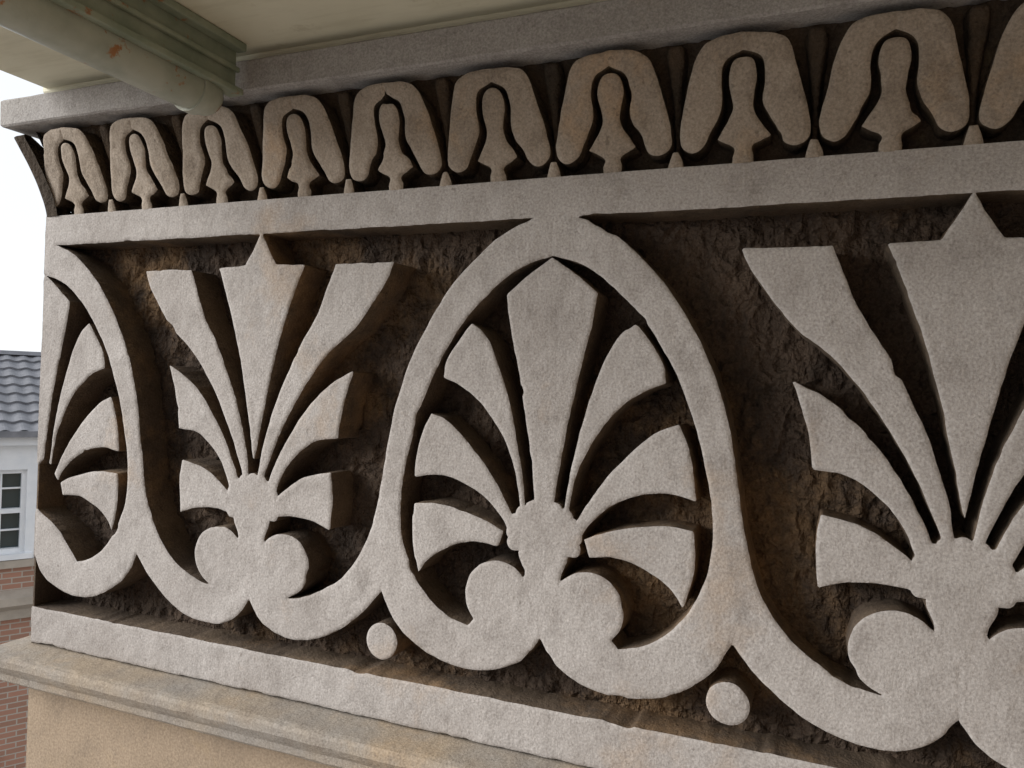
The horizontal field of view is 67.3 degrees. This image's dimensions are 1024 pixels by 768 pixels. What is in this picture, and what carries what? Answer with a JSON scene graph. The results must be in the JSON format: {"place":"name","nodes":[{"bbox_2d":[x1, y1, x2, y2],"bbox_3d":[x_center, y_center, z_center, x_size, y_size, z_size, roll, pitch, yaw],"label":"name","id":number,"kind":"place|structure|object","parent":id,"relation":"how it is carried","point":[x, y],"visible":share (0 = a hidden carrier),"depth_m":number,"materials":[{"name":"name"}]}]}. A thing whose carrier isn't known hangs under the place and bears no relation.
{"place":"outdoors","nodes":[
{"label":"outdoors","id":0,"kind":"place"},
{"bbox_2d":[0,70,46,351],"label":"sky","id":1,"kind":"structure","parent":0,"point":[23,215],"materials":[{"name":"white"}]},
{"bbox_2d":[0,0,1023,767],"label":"stone entablature","id":2,"kind":"structure","parent":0,"point":[530,382],"depth_m":1.07,"materials":[{"name":"beige stone"}]},
{"bbox_2d":[0,0,246,115],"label":"metal drain pipe","id":3,"kind":"object","parent":2,"relation":"attached to","point":[179,56],"visible":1,"depth_m":1.03,"materials":[{"name":"beige metal"}]},
{"label":"ground","id":4,"kind":"structure","parent":0,"visible":0},
{"bbox_2d":[0,566,33,767],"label":"wall","id":5,"kind":"structure","parent":4,"relation":"on","point":[13,717],"depth_m":10.12,"materials":[{"name":"brick"}]},
{"bbox_2d":[0,588,32,620],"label":"cornice","id":6,"kind":"structure","parent":5,"relation":"attached to","point":[16,604],"depth_m":10.00,"materials":[{"name":"stone"}]},
{"bbox_2d":[0,558,33,568],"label":"string course","id":7,"kind":"object","parent":5,"relation":"attached to","point":[17,563],"depth_m":10.07,"materials":[{"name":"stone"}]},
{"bbox_2d":[0,445,37,557],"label":"wall","id":8,"kind":"structure","parent":5,"relation":"on","point":[17,457],"depth_m":10.19,"materials":[{"name":"white paint"}]},
{"bbox_2d":[0,547,18,553],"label":"window frame","id":9,"kind":"object","parent":8,"relation":"attached to","point":[9,550],"visible":1,"depth_m":10.12,"materials":[{"name":"white wood"}]},
{"bbox_2d":[0,507,19,513],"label":"window frame","id":10,"kind":"object","parent":8,"relation":"attached to","point":[9,510],"visible":1,"depth_m":10.13,"materials":[{"name":"white wood"}]},
{"bbox_2d":[0,473,20,547],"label":"window pane","id":11,"kind":"object","parent":8,"relation":"attached to","point":[10,498],"visible":0.6,"depth_m":10.20,"materials":[{"name":"black glass"}]},
{"bbox_2d":[0,474,1,526],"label":"glazing bar","id":12,"kind":"object","parent":11,"relation":"attached to","point":[0,495],"visible":1,"depth_m":10.08,"materials":[{"name":"white paint"}]},
{"bbox_2d":[0,528,18,530],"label":"glazing bar","id":13,"kind":"object","parent":11,"relation":"attached to","point":[9,529],"visible":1,"depth_m":10.15,"materials":[{"name":"white paint"}]},
{"bbox_2d":[2,487,20,488],"bbox_3d":[-6.893,1.365,9.963,0.890,0.020,0.046,2,0,-39],"label":"glazing bar","id":14,"kind":"object","parent":11,"relation":"attached to","point":[11,487],"visible":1,"depth_m":10.16,"materials":[{"name":"white paint"}]},
{"bbox_2d":[0,470,21,473],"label":"window frame","id":15,"kind":"object","parent":8,"relation":"attached to","point":[9,471],"visible":0.8,"depth_m":10.10,"materials":[{"name":"white wood"}]},
{"bbox_2d":[0,552,31,560],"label":"window sill","id":16,"kind":"structure","parent":8,"relation":"attached to","point":[15,556],"depth_m":10.06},
{"bbox_2d":[0,437,37,445],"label":"eaves fascia","id":17,"kind":"structure","parent":8,"relation":"attached to","point":[19,441],"depth_m":10.00,"materials":[{"name":"white paint"}]},
{"bbox_2d":[0,431,37,437],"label":"gutter","id":18,"kind":"object","parent":17,"relation":"attached to","point":[12,434],"depth_m":9.89,"materials":[{"name":"metal"}]},
{"bbox_2d":[0,354,40,430],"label":"tiled roof","id":19,"kind":"structure","parent":8,"relation":"on","point":[19,412],"depth_m":10.86,"materials":[{"name":"tile"}]},
{"bbox_2d":[0,350,40,355],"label":"ridge tiles","id":20,"kind":"object","parent":19,"relation":"on","point":[20,353],"depth_m":11.91,"materials":[{"name":"ceramic"}]},
{"bbox_2d":[18,469,26,551],"bbox_3d":[-6.523,1.677,10.243,0.055,1.100,0.098,2,0,-39],"label":"window frame","id":21,"kind":"object","parent":8,"relation":"attached to","point":[22,510],"visible":0.86,"depth_m":10.21,"materials":[{"name":"white wood"}]},
{"bbox_3d":[-9.516,4.113,10.894,11.500,7.280,4.299,2,0,-39],"label":"side wall","id":22,"kind":"object","parent":4,"relation":"on","visible":0},
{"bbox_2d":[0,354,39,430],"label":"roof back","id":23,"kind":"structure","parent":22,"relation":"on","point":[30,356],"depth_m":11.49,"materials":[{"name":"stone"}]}
]}

